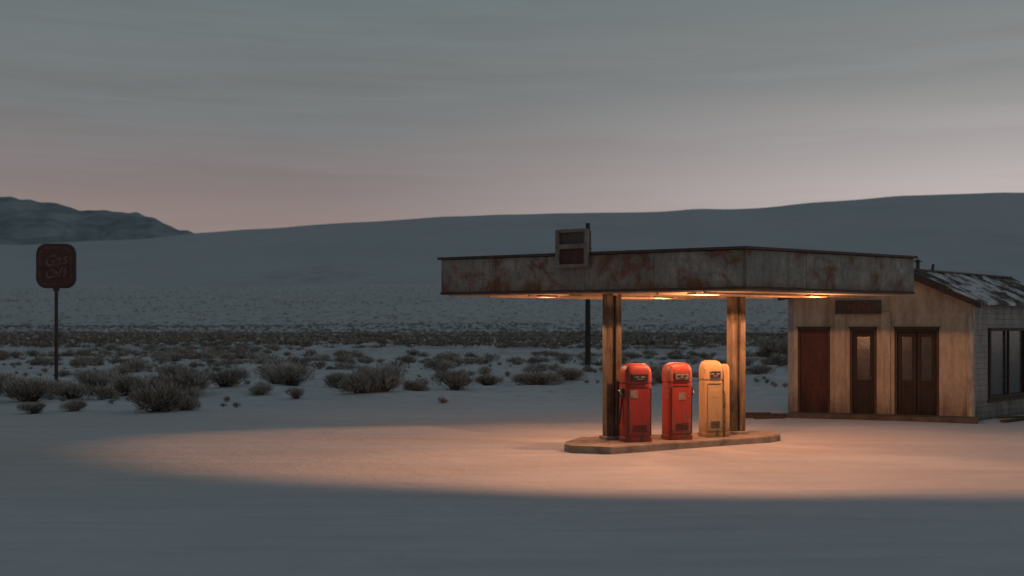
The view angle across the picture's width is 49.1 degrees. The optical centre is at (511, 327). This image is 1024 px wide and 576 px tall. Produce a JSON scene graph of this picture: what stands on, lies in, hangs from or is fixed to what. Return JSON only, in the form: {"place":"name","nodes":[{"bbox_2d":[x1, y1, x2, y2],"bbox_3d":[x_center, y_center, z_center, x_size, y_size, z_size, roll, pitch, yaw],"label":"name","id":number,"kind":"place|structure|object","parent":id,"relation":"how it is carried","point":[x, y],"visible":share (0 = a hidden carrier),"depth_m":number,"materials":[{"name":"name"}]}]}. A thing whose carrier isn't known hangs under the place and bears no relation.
{"place":"outdoors","nodes":[
{"label":"outdoors","id":0,"kind":"place"},
{"bbox_2d":[0,196,192,244],"bbox_3d":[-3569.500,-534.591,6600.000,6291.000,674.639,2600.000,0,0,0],"label":"mountain","id":1,"kind":"structure","parent":0,"point":[28,222],"depth_m":6535.93,"materials":[{"name":"grey stone"}]},
{"bbox_2d":[0,284,1023,575],"bbox_3d":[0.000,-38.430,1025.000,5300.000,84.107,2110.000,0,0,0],"label":"ground","id":2,"kind":"structure","parent":0,"point":[474,478],"depth_m":19.20,"materials":[{"name":"white snow"}]},
{"bbox_2d":[36,244,76,394],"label":"road sign","id":3,"kind":"object","parent":2,"relation":"on","point":[56,267],"visible":1,"depth_m":43.66,"materials":[{"name":"metal"}]},
{"bbox_2d":[0,286,787,413],"bbox_3d":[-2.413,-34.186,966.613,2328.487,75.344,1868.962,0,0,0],"label":"sagebrush","id":4,"kind":"object","parent":2,"relation":"on","point":[179,385],"visible":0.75,"depth_m":81.49,"materials":[{"name":"plant"}]},
{"bbox_2d":[585,223,591,367],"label":"utility pole","id":5,"kind":"object","parent":2,"relation":"on","point":[587,336],"visible":0.49,"depth_m":61.88,"materials":[{"name":"brown wood"}]},
{"bbox_2d":[745,412,785,418],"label":"scrap planks","id":6,"kind":"object","parent":2,"relation":"on","point":[761,415],"visible":0.77,"depth_m":31.05,"materials":[{"name":"brown wood"}]},
{"bbox_2d":[788,298,905,411],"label":"wall","id":7,"kind":"structure","parent":2,"relation":"on","point":[790,354],"depth_m":31.90,"materials":[{"name":"beige wood"}]},
{"bbox_2d":[794,281,966,415],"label":"front wall","id":8,"kind":"structure","parent":2,"relation":"on","point":[924,306],"depth_m":30.56,"materials":[{"name":"paint"}]},
{"bbox_2d":[797,327,830,412],"bbox_3d":[8.534,1.222,31.640,0.930,2.515,0.205,0,0,23],"label":"door frame","id":9,"kind":"object","parent":8,"relation":"attached to","point":[800,329],"visible":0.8,"depth_m":31.68,"materials":[{"name":"brown wood"}]},
{"bbox_2d":[801,332,826,411],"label":"door rails","id":10,"kind":"object","parent":9,"relation":"in","point":[806,407],"depth_m":31.69,"materials":[{"name":"red wood"}]},
{"bbox_2d":[805,332,827,411],"bbox_3d":[8.561,1.250,31.703,0.738,2.300,0.052,0,0,23],"label":"door","id":11,"kind":"structure","parent":9,"relation":"in","point":[814,357],"depth_m":31.67,"materials":[{"name":"red wood"}]},
{"bbox_2d":[835,300,880,313],"bbox_3d":[9.590,-0.580,31.040,1.220,0.380,0.050,0,0,23],"label":"wall sign","id":12,"kind":"object","parent":8,"relation":"attached to","point":[838,306],"visible":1,"depth_m":31.02,"materials":[{"name":"metal"}]},
{"bbox_2d":[842,304,875,309],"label":"wall sign letters","id":13,"kind":"object","parent":12,"relation":"on","point":[863,306],"depth_m":30.99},
{"bbox_2d":[834,312,890,413],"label":"pilasters","id":14,"kind":"object","parent":8,"relation":"attached to","point":[885,363],"visible":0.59,"depth_m":30.85,"materials":[{"name":"paint"}]},
{"bbox_2d":[849,327,877,413],"bbox_3d":[9.767,1.222,31.126,0.760,2.515,0.205,0,0,23],"label":"door frame","id":15,"kind":"object","parent":8,"relation":"attached to","point":[852,329],"visible":0.84,"depth_m":31.06,"materials":[{"name":"brown wood"}]},
{"bbox_2d":[853,332,873,413],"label":"door rails","id":16,"kind":"object","parent":15,"relation":"in","point":[866,409],"depth_m":31.15,"materials":[{"name":"brown wood"}]},
{"bbox_2d":[857,337,869,404],"bbox_3d":[9.793,1.250,31.190,0.568,2.300,0.052,0,0,23],"label":"door","id":17,"kind":"structure","parent":15,"relation":"in","point":[863,358],"depth_m":31.17,"materials":[{"name":"glass"}]},
{"bbox_2d":[778,275,980,307],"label":"rake boards","id":18,"kind":"object","parent":8,"relation":"attached to","point":[954,294],"visible":0.43,"depth_m":29.99,"materials":[{"name":"brown wood"}]},
{"bbox_2d":[894,327,939,415],"bbox_3d":[11.054,1.222,30.590,1.190,2.515,0.205,0,0,23],"label":"door frame","id":19,"kind":"object","parent":8,"relation":"attached to","point":[935,329],"visible":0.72,"depth_m":30.51,"materials":[{"name":"brown wood"}]},
{"bbox_2d":[901,332,931,414],"bbox_3d":[11.081,1.250,30.653,0.998,2.300,0.052,0,0,23],"label":"door","id":20,"kind":"structure","parent":19,"relation":"in","point":[926,358],"depth_m":30.64,"materials":[{"name":"brown wood"}]},
{"bbox_2d":[898,332,935,415],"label":"door rails","id":21,"kind":"object","parent":19,"relation":"in","point":[911,410],"depth_m":30.60,"materials":[{"name":"brown wood"}]},
{"bbox_2d":[967,303,974,416],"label":"corner boards","id":22,"kind":"object","parent":8,"relation":"attached to","point":[970,360],"visible":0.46,"depth_m":30.00,"materials":[{"name":"beige wood"}]},
{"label":"roof","id":23,"kind":"object","parent":8,"relation":"on","visible":0},
{"bbox_2d":[914,268,1012,278],"bbox_3d":[13.259,-1.600,33.002,0.089,0.089,7.423,0,0,45],"label":"ridge cap","id":24,"kind":"object","parent":23,"relation":"on","point":[962,273],"visible":0.65,"depth_m":32.97,"materials":[{"name":"metal"}]},
{"bbox_2d":[975,308,1023,419],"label":"side wall","id":25,"kind":"structure","parent":2,"relation":"on","point":[997,403],"depth_m":31.36,"materials":[{"name":"grey wood"}]},
{"bbox_2d":[914,271,1023,305],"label":"roof","id":26,"kind":"structure","parent":25,"relation":"on","point":[984,302],"depth_m":31.46,"materials":[{"name":"grey metal"}]},
{"bbox_2d":[914,270,1023,302],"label":"roof ribs","id":27,"kind":"object","parent":26,"relation":"on","point":[980,286],"visible":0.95,"depth_m":31.81,"materials":[{"name":"grey metal"}]},
{"bbox_2d":[975,305,1023,418],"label":"clapboards","id":28,"kind":"object","parent":25,"relation":"attached to","point":[1001,316],"visible":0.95,"depth_m":30.62,"materials":[{"name":"grey wood"}]},
{"bbox_2d":[987,328,1023,401],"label":"window frame","id":29,"kind":"object","parent":25,"relation":"attached to","point":[1001,397],"visible":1,"depth_m":31.44,"materials":[{"name":"brown wood"}]},
{"bbox_2d":[991,331,1023,394],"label":"window glass","id":30,"kind":"object","parent":29,"relation":"in","point":[998,362],"visible":0.78,"depth_m":31.75,"materials":[{"name":"glass"}]},
{"bbox_2d":[997,416,1023,421],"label":"scrap planks","id":31,"kind":"object","parent":2,"relation":"on","point":[1018,418],"visible":1,"depth_m":30.19,"materials":[{"name":"wood"}]},
{"bbox_2d":[0,193,1023,287],"bbox_3d":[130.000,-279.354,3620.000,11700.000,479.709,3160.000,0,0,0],"label":"snow hill","id":32,"kind":"structure","parent":0,"point":[980,233],"depth_m":3223.10,"materials":[{"name":"white snow"}]},
{"bbox_2d":[0,0,1023,232],"label":"sky","id":33,"kind":"structure","parent":0,"point":[195,116],"materials":[{"name":"grey"}]},
{"bbox_2d":[564,431,779,453],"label":"pump island","id":34,"kind":"structure","parent":0,"point":[593,445],"depth_m":23.18,"materials":[{"name":"concrete"}]},
{"bbox_2d":[616,363,651,442],"bbox_3d":[2.526,1.540,23.226,0.715,1.620,0.516,0,0,-16],"label":"fuel pump","id":35,"kind":"object","parent":34,"relation":"on","point":[634,396],"visible":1,"depth_m":23.03,"materials":[{"name":"red metal"}]},
{"bbox_2d":[629,388,650,435],"bbox_3d":[2.625,1.728,23.023,0.480,0.968,0.022,0,0,-16],"label":"front door","id":36,"kind":"structure","parent":35,"relation":"in","point":[640,407],"depth_m":23.02,"materials":[{"name":"red metal"}]},
{"bbox_2d":[437,246,917,439],"bbox_3d":[3.665,0.390,25.150,9.549,3.980,4.905,0,0,30],"label":"gas station canopy","id":37,"kind":"object","parent":34,"relation":"on","point":[735,276],"visible":0.94,"depth_m":23.59,"materials":[{"name":"metal"}]},
{"bbox_2d":[555,228,590,267],"bbox_3d":[1.377,-1.680,23.812,0.750,0.810,0.560,0,0,30],"label":"canopy sign","id":38,"kind":"object","parent":37,"relation":"attached to","point":[572,248],"visible":0.99,"depth_m":23.61,"materials":[{"name":"metal"}]},
{"bbox_2d":[661,362,693,439],"bbox_3d":[3.532,1.540,23.718,0.674,1.620,0.516,0,0,-17],"label":"fuel pump","id":39,"kind":"object","parent":34,"relation":"on","point":[677,391],"visible":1,"depth_m":23.50,"materials":[{"name":"red metal"}]},
{"bbox_2d":[672,387,690,433],"bbox_3d":[3.560,1.728,23.495,0.448,0.968,0.022,0,0,-17],"label":"front door","id":40,"kind":"structure","parent":39,"relation":"in","point":[681,409],"depth_m":23.48,"materials":[{"name":"red metal"}]},
{"bbox_2d":[698,360,729,437],"bbox_3d":[4.396,1.525,24.259,0.637,1.650,0.516,0,0,-14],"label":"fuel pump","id":41,"kind":"object","parent":34,"relation":"on","point":[714,399],"visible":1,"depth_m":24.04,"materials":[{"name":"beige metal"}]},
{"bbox_2d":[708,385,721,430],"bbox_3d":[4.356,1.716,24.021,0.336,0.986,0.022,0,0,-14],"label":"front door","id":42,"kind":"structure","parent":41,"relation":"in","point":[714,404],"depth_m":24.00,"materials":[{"name":"beige metal"}]},
{"bbox_2d":[786,411,977,423],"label":"sidewalk","id":43,"kind":"structure","parent":0,"point":[898,417],"depth_m":30.28,"materials":[{"name":"concrete"}]},
{"bbox_2d":[916,262,919,271],"bbox_3d":[11.218,-1.690,30.960,0.097,0.280,0.097,0,0,0],"label":"vent pipe","id":44,"kind":"object","parent":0,"point":[917,265],"visible":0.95,"depth_m":30.92,"materials":[{"name":"black metal"}]}
]}

